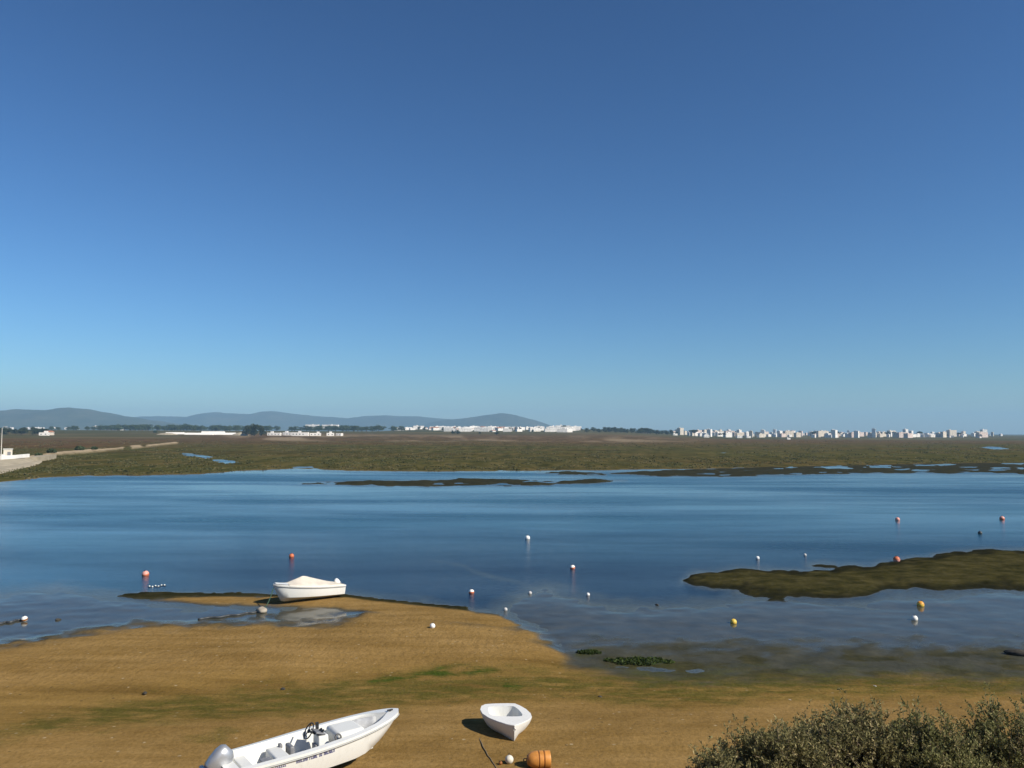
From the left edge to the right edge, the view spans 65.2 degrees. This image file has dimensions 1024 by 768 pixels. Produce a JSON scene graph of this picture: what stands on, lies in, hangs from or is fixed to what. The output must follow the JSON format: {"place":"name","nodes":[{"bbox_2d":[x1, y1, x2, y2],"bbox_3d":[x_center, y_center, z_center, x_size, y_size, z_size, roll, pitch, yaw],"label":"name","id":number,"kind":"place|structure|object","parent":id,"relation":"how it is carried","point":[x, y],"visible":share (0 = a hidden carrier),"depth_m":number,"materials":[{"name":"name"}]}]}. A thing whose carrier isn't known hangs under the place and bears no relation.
{"place":"outdoors","nodes":[
{"label":"outdoors","id":0,"kind":"place"},
{"bbox_2d":[0,407,220,430],"bbox_3d":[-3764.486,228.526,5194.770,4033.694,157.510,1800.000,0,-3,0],"label":"hill","id":1,"kind":"structure","parent":0,"point":[62,418],"depth_m":4699.89,"materials":[{"name":"grey"}]},
{"bbox_2d":[137,411,769,433],"bbox_3d":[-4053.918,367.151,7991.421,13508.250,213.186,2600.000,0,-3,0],"label":"hills","id":2,"kind":"structure","parent":0,"point":[283,421],"depth_m":7308.80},
{"bbox_2d":[420,413,550,428],"bbox_3d":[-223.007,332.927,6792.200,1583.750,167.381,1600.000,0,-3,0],"label":"hill","id":3,"kind":"structure","parent":0,"point":[504,420],"depth_m":6396.57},
{"bbox_2d":[0,447,1023,672],"bbox_3d":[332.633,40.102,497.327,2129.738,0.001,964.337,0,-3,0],"label":"water","id":4,"kind":"structure","parent":0,"point":[625,543],"depth_m":72.01,"materials":[{"name":"blue liquid"}]},
{"bbox_2d":[142,570,148,575],"bbox_3d":[-22.821,11.792,49.800,0.425,0.498,0.425,10,19,38],"label":"mooring buoy","id":5,"kind":"object","parent":4,"relation":"on","point":[145,573],"visible":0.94,"depth_m":49.66,"materials":[{"name":"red plastic"}]},
{"bbox_2d":[893,555,899,561],"bbox_3d":[27.036,12.301,56.260,0.466,0.545,0.466,-13,8,-42],"label":"mooring buoy","id":6,"kind":"object","parent":4,"relation":"on","point":[896,558],"visible":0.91,"depth_m":56.12,"materials":[{"name":"orange plastic"}]},
{"bbox_2d":[917,601,923,606],"bbox_3d":[21.327,11.475,41.750,0.364,0.426,0.364,16,-4,-1],"label":"mooring buoy","id":7,"kind":"object","parent":4,"relation":"in","point":[920,603],"visible":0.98,"depth_m":41.62,"materials":[{"name":"yellow plastic"}]},
{"bbox_2d":[0,596,1023,767],"bbox_3d":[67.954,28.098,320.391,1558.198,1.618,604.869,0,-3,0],"label":"beach","id":8,"kind":"structure","parent":0,"point":[80,702],"depth_m":26.99,"materials":[{"name":"brown sand"}]},
{"bbox_2d":[199,708,398,767],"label":"motorboat","id":9,"kind":"object","parent":8,"relation":"on","point":[331,743],"visible":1,"depth_m":20.28,"materials":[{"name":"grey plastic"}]},
{"bbox_2d":[479,738,496,767],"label":"mooring rope","id":10,"kind":"object","parent":8,"relation":"on","point":[487,754],"visible":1,"depth_m":21.37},
{"bbox_2d":[480,703,531,740],"bbox_3d":[-0.145,9.843,23.349,1.308,0.481,1.953,2,-4,-30],"label":"dinghy","id":11,"kind":"object","parent":8,"relation":"on","point":[511,721],"visible":1,"depth_m":23.04,"materials":[{"name":"plastic"}]},
{"bbox_2d":[505,753,512,763],"bbox_3d":[-0.071,9.785,20.894,0.220,0.261,0.220,-13,-23,29],"label":"net float","id":12,"kind":"object","parent":8,"relation":"on","point":[508,759],"visible":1,"depth_m":20.82,"materials":[{"name":"white plastic"}]},
{"bbox_2d":[523,750,550,767],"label":"barrel float","id":13,"kind":"object","parent":8,"relation":"on","point":[539,759],"visible":1,"depth_m":20.52,"materials":[{"name":"orange plastic"}]},
{"bbox_2d":[0,463,1023,691],"bbox_3d":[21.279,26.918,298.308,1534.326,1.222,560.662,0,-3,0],"label":"mud flat","id":14,"kind":"structure","parent":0,"point":[967,639],"depth_m":36.18,"materials":[{"name":"soil"}]},
{"bbox_2d":[0,618,20,623],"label":"mooring rope","id":15,"kind":"object","parent":14,"relation":"on","point":[12,621],"visible":0.98,"depth_m":37.30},
{"bbox_2d":[21,615,27,621],"bbox_3d":[-22.941,11.033,37.639,0.283,0.332,0.283,3,13,29],"label":"net float","id":16,"kind":"object","parent":14,"relation":"on","point":[24,618],"visible":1,"depth_m":37.55,"materials":[{"name":"white plastic"}]},
{"bbox_2d":[0,454,55,473],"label":"quay wall","id":17,"kind":"structure","parent":14,"relation":"on","point":[11,462],"depth_m":203.94,"materials":[{"name":"stone"}]},
{"bbox_2d":[0,426,6,459],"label":"lamp post","id":18,"kind":"object","parent":17,"relation":"on","point":[1,446],"visible":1,"depth_m":199.31,"materials":[{"name":"metal"}]},
{"bbox_2d":[3,449,12,455],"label":"quay hut","id":19,"kind":"object","parent":17,"relation":"on","point":[8,451],"visible":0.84,"depth_m":206.47,"materials":[{"name":"white concrete"}]},
{"bbox_2d":[198,611,256,619],"bbox_3d":[-13.724,11.239,38.828,2.934,0.113,0.353,3,-4,-35],"label":"mooring rope","id":20,"kind":"object","parent":14,"relation":"on","point":[208,617],"visible":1,"depth_m":38.74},
{"bbox_2d":[256,606,266,612],"bbox_3d":[-12.401,11.253,39.751,0.609,0.390,0.532,-3,-5,41],"label":"mooring block","id":21,"kind":"object","parent":14,"relation":"on","point":[261,609],"depth_m":39.58,"materials":[{"name":"concrete"}]},
{"bbox_2d":[576,649,601,654],"bbox_3d":[3.134,10.933,32.559,1.065,0.283,0.542,0,-3,0],"label":"weed clump","id":22,"kind":"object","parent":14,"relation":"on","point":[589,651],"visible":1,"depth_m":32.45,"materials":[{"name":"green plant"}]},
{"bbox_2d":[603,656,674,665],"bbox_3d":[4.975,10.885,31.420,2.794,0.271,1.149,0,-3,0],"label":"weed clump","id":23,"kind":"object","parent":14,"relation":"on","point":[648,661],"visible":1,"depth_m":31.32,"materials":[{"name":"green plant"}]},
{"bbox_2d":[730,618,736,623],"bbox_3d":[10.454,11.206,37.763,0.300,0.355,0.300,10,-16,-41],"label":"mooring buoy","id":24,"kind":"object","parent":14,"relation":"on","point":[733,621],"visible":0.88,"depth_m":37.67,"materials":[{"name":"yellow plastic"}]},
{"bbox_2d":[911,615,917,620],"bbox_3d":[19.378,11.265,38.519,0.300,0.355,0.300,-11,9,-30],"label":"net float","id":25,"kind":"object","parent":14,"relation":"on","point":[914,617],"visible":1,"depth_m":38.42,"materials":[{"name":"white plastic"}]},
{"bbox_2d":[1003,649,1023,656],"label":"stone","id":26,"kind":"object","parent":14,"relation":"on","point":[1016,652],"visible":0.94,"depth_m":32.42,"materials":[{"name":"grey stone"}]},
{"bbox_2d":[0,433,1023,481],"bbox_3d":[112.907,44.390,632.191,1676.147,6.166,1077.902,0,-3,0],"label":"marsh","id":27,"kind":"structure","parent":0,"point":[693,449],"depth_m":360.22,"materials":[{"name":"green plant"}]},
{"bbox_2d":[46,448,56,452],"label":"dike bush","id":28,"kind":"object","parent":27,"relation":"on","point":[51,450],"visible":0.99,"depth_m":275.59,"materials":[{"name":"green plant"}]},
{"bbox_2d":[74,445,84,449],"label":"dike bush","id":29,"kind":"object","parent":27,"relation":"on","point":[79,447],"visible":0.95,"depth_m":316.86,"materials":[{"name":"green plant"}]},
{"bbox_2d":[184,433,213,434],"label":"greenhouse","id":30,"kind":"object","parent":27,"relation":"on","point":[198,433],"visible":0.93,"depth_m":994.90,"materials":[{"name":"white plastic"}]},
{"bbox_2d":[201,431,224,432],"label":"greenhouse","id":31,"kind":"object","parent":27,"relation":"on","point":[213,432],"visible":0.79,"depth_m":1085.56,"materials":[{"name":"white plastic"}]},
{"bbox_2d":[214,433,234,434],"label":"greenhouse","id":32,"kind":"object","parent":27,"relation":"on","point":[224,433],"visible":0.68,"depth_m":1004.79,"materials":[{"name":"white plastic"}]},
{"bbox_2d":[233,432,245,435],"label":"earth mound","id":33,"kind":"object","parent":27,"relation":"on","point":[239,434],"visible":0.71,"depth_m":978.45,"materials":[{"name":"stone"}]},
{"bbox_2d":[242,425,250,435],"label":"leafy tree","id":34,"kind":"object","parent":27,"relation":"on","point":[247,430],"visible":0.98,"depth_m":957.14,"materials":[{"name":"green plant"}]},
{"bbox_2d":[250,423,259,435],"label":"leafy tree","id":35,"kind":"object","parent":27,"relation":"on","point":[254,428],"visible":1,"depth_m":946.81,"materials":[{"name":"green plant"}]},
{"bbox_2d":[258,425,266,435],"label":"leafy tree","id":36,"kind":"object","parent":27,"relation":"on","point":[261,430],"visible":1,"depth_m":952.42,"materials":[{"name":"green plant"}]},
{"bbox_2d":[267,431,281,435],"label":"white shed","id":37,"kind":"structure","parent":27,"relation":"on","point":[275,434],"depth_m":994.59,"materials":[{"name":"white paint"}]},
{"bbox_2d":[283,431,291,435],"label":"white shed","id":38,"kind":"structure","parent":27,"relation":"on","point":[287,433],"depth_m":1004.66,"materials":[{"name":"white paint"}]},
{"bbox_2d":[292,431,308,435],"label":"white shed","id":39,"kind":"structure","parent":27,"relation":"on","point":[299,433],"depth_m":984.60,"materials":[{"name":"white paint"}]},
{"bbox_2d":[310,432,320,435],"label":"white shed","id":40,"kind":"structure","parent":27,"relation":"on","point":[316,434],"depth_m":994.63,"materials":[{"name":"white paint"}]},
{"bbox_2d":[0,440,1023,478],"bbox_3d":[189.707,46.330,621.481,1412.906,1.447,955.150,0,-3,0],"label":"marsh grass","id":41,"kind":"structure","parent":27,"relation":"on","point":[52,469],"depth_m":251.57,"materials":[{"name":"green plant"}]},
{"bbox_2d":[0,429,1023,440],"bbox_3d":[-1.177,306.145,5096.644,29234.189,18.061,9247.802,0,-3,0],"label":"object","id":42,"kind":"structure","parent":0,"point":[140,434],"depth_m":1233.40,"materials":[{"name":"green plant"}]},
{"bbox_2d":[39,431,49,435],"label":"farm shed","id":43,"kind":"structure","parent":42,"relation":"on","point":[45,433],"depth_m":875.56,"materials":[{"name":"white paint"}]},
{"bbox_2d":[157,433,176,434],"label":"earth mound","id":44,"kind":"object","parent":42,"relation":"on","point":[166,434],"visible":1,"depth_m":979.45,"materials":[{"name":"stone"}]},
{"bbox_2d":[180,424,192,430],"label":"leafy tree","id":45,"kind":"object","parent":42,"relation":"on","point":[186,427],"visible":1,"depth_m":1463.33,"materials":[{"name":"green plant"}]},
{"bbox_2d":[338,425,348,430],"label":"leafy tree","id":46,"kind":"object","parent":42,"relation":"on","point":[343,428],"visible":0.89,"depth_m":1520.45,"materials":[{"name":"green plant"}]},
{"bbox_2d":[349,425,359,430],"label":"leafy tree","id":47,"kind":"object","parent":42,"relation":"on","point":[354,429],"visible":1,"depth_m":1448.91,"materials":[{"name":"green plant"}]},
{"bbox_2d":[373,425,386,430],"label":"leafy tree","id":48,"kind":"object","parent":42,"relation":"on","point":[378,427],"visible":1,"depth_m":1537.83,"materials":[{"name":"green plant"}]},
{"bbox_2d":[444,427,453,430],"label":"village house","id":49,"kind":"structure","parent":42,"relation":"on","point":[448,429],"depth_m":1444.60,"materials":[{"name":"white paint"}]},
{"bbox_2d":[459,428,470,431],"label":"village house","id":50,"kind":"structure","parent":42,"relation":"on","point":[464,429],"depth_m":1435.71,"materials":[{"name":"white paint"}]},
{"bbox_2d":[474,426,486,430],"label":"village house","id":51,"kind":"structure","parent":42,"relation":"on","point":[478,428],"depth_m":1493.72,"materials":[{"name":"white paint"}]},
{"bbox_2d":[529,427,540,430],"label":"village house","id":52,"kind":"structure","parent":42,"relation":"on","point":[535,429],"depth_m":1505.95,"materials":[{"name":"white paint"}]},
{"bbox_2d":[544,428,554,431],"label":"village house","id":53,"kind":"structure","parent":42,"relation":"on","point":[549,430],"depth_m":1441.61,"materials":[{"name":"white paint"}]},
{"bbox_2d":[557,428,566,431],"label":"village house","id":54,"kind":"structure","parent":42,"relation":"on","point":[561,430],"depth_m":1400.84,"materials":[{"name":"white paint"}]},
{"bbox_2d":[677,427,683,434],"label":"town block","id":55,"kind":"structure","parent":42,"relation":"on","point":[680,430],"depth_m":1635.79,"materials":[{"name":"white concrete"}]},
{"bbox_2d":[707,429,711,436],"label":"apartment block","id":56,"kind":"structure","parent":42,"relation":"on","point":[709,432],"depth_m":1479.05,"materials":[{"name":"white paint"}]},
{"bbox_2d":[723,432,731,436],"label":"town block","id":57,"kind":"structure","parent":42,"relation":"on","point":[728,434],"depth_m":1456.96,"materials":[{"name":"white paint"}]},
{"bbox_2d":[735,432,743,436],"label":"town block","id":58,"kind":"structure","parent":42,"relation":"on","point":[740,434],"depth_m":1465.76,"materials":[{"name":"white concrete"}]},
{"bbox_2d":[783,431,793,436],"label":"town block","id":59,"kind":"structure","parent":42,"relation":"on","point":[789,433],"depth_m":1614.15,"materials":[{"name":"white concrete"}]},
{"bbox_2d":[816,430,824,436],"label":"town block","id":60,"kind":"structure","parent":42,"relation":"on","point":[821,433],"depth_m":1560.48,"materials":[{"name":"white concrete"}]},
{"bbox_2d":[832,429,837,437],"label":"apartment block","id":61,"kind":"structure","parent":42,"relation":"on","point":[834,433],"depth_m":1453.68,"materials":[{"name":"white paint"}]},
{"bbox_2d":[854,430,858,437],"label":"apartment block","id":62,"kind":"structure","parent":42,"relation":"on","point":[856,433],"depth_m":1464.12,"materials":[{"name":"white paint"}]},
{"bbox_2d":[872,428,875,437],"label":"apartment block","id":63,"kind":"structure","parent":42,"relation":"on","point":[873,433],"depth_m":1494.73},
{"bbox_2d":[896,432,906,437],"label":"town block","id":64,"kind":"structure","parent":42,"relation":"on","point":[899,434],"depth_m":1490.98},
{"bbox_2d":[903,433,912,437],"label":"town block","id":65,"kind":"structure","parent":42,"relation":"on","point":[907,435],"depth_m":1443.49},
{"bbox_2d":[940,431,946,436],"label":"town block","id":66,"kind":"structure","parent":42,"relation":"on","point":[943,434],"depth_m":1562.63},
{"bbox_2d":[946,429,956,436],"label":"town block","id":67,"kind":"structure","parent":42,"relation":"on","point":[950,432],"depth_m":1755.91,"materials":[{"name":"white concrete"}]},
{"bbox_2d":[976,432,987,436],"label":"town block","id":68,"kind":"structure","parent":42,"relation":"on","point":[984,434],"depth_m":1575.35,"materials":[{"name":"white concrete"}]},
{"bbox_2d":[0,0,1023,433],"label":"sky","id":69,"kind":"structure","parent":0,"point":[806,216],"materials":[{"name":"blue"}]},
{"bbox_2d":[119,462,1023,609],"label":"mudflats","id":70,"kind":"structure","parent":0,"point":[995,569],"depth_m":50.62,"materials":[{"name":"green plant"}]},
{"bbox_2d":[273,576,345,600],"bbox_3d":[-10.704,10.786,42.508,4.190,1.219,1.550,6,-8,-39],"label":"covered boat","id":71,"kind":"object","parent":70,"relation":"on","point":[302,587],"visible":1,"depth_m":41.86,"materials":[{"name":"plastic"}]},
{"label":"bank","id":72,"kind":"structure","parent":0,"visible":0},
{"bbox_2d":[685,736,742,767],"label":"coastal shrub","id":73,"kind":"object","parent":72,"relation":"on","point":[717,760],"visible":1,"depth_m":8.86,"materials":[{"name":"green plant"}]},
{"bbox_2d":[706,713,835,767],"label":"coastal shrub","id":74,"kind":"object","parent":72,"relation":"on","point":[776,748],"visible":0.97,"depth_m":9.23,"materials":[{"name":"green plant"}]},
{"bbox_2d":[770,687,952,767],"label":"coastal shrub","id":75,"kind":"object","parent":72,"relation":"on","point":[860,740],"visible":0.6,"depth_m":9.86,"materials":[{"name":"green plant"}]},
{"bbox_2d":[882,695,1002,767],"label":"coastal shrub","id":76,"kind":"object","parent":72,"relation":"on","point":[954,756],"visible":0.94,"depth_m":9.59,"materials":[{"name":"green plant"}]},
{"bbox_2d":[949,681,1023,767],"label":"coastal shrub","id":77,"kind":"object","parent":72,"relation":"on","point":[1005,750],"visible":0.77,"depth_m":10.48,"materials":[{"name":"green plant"}]}
]}

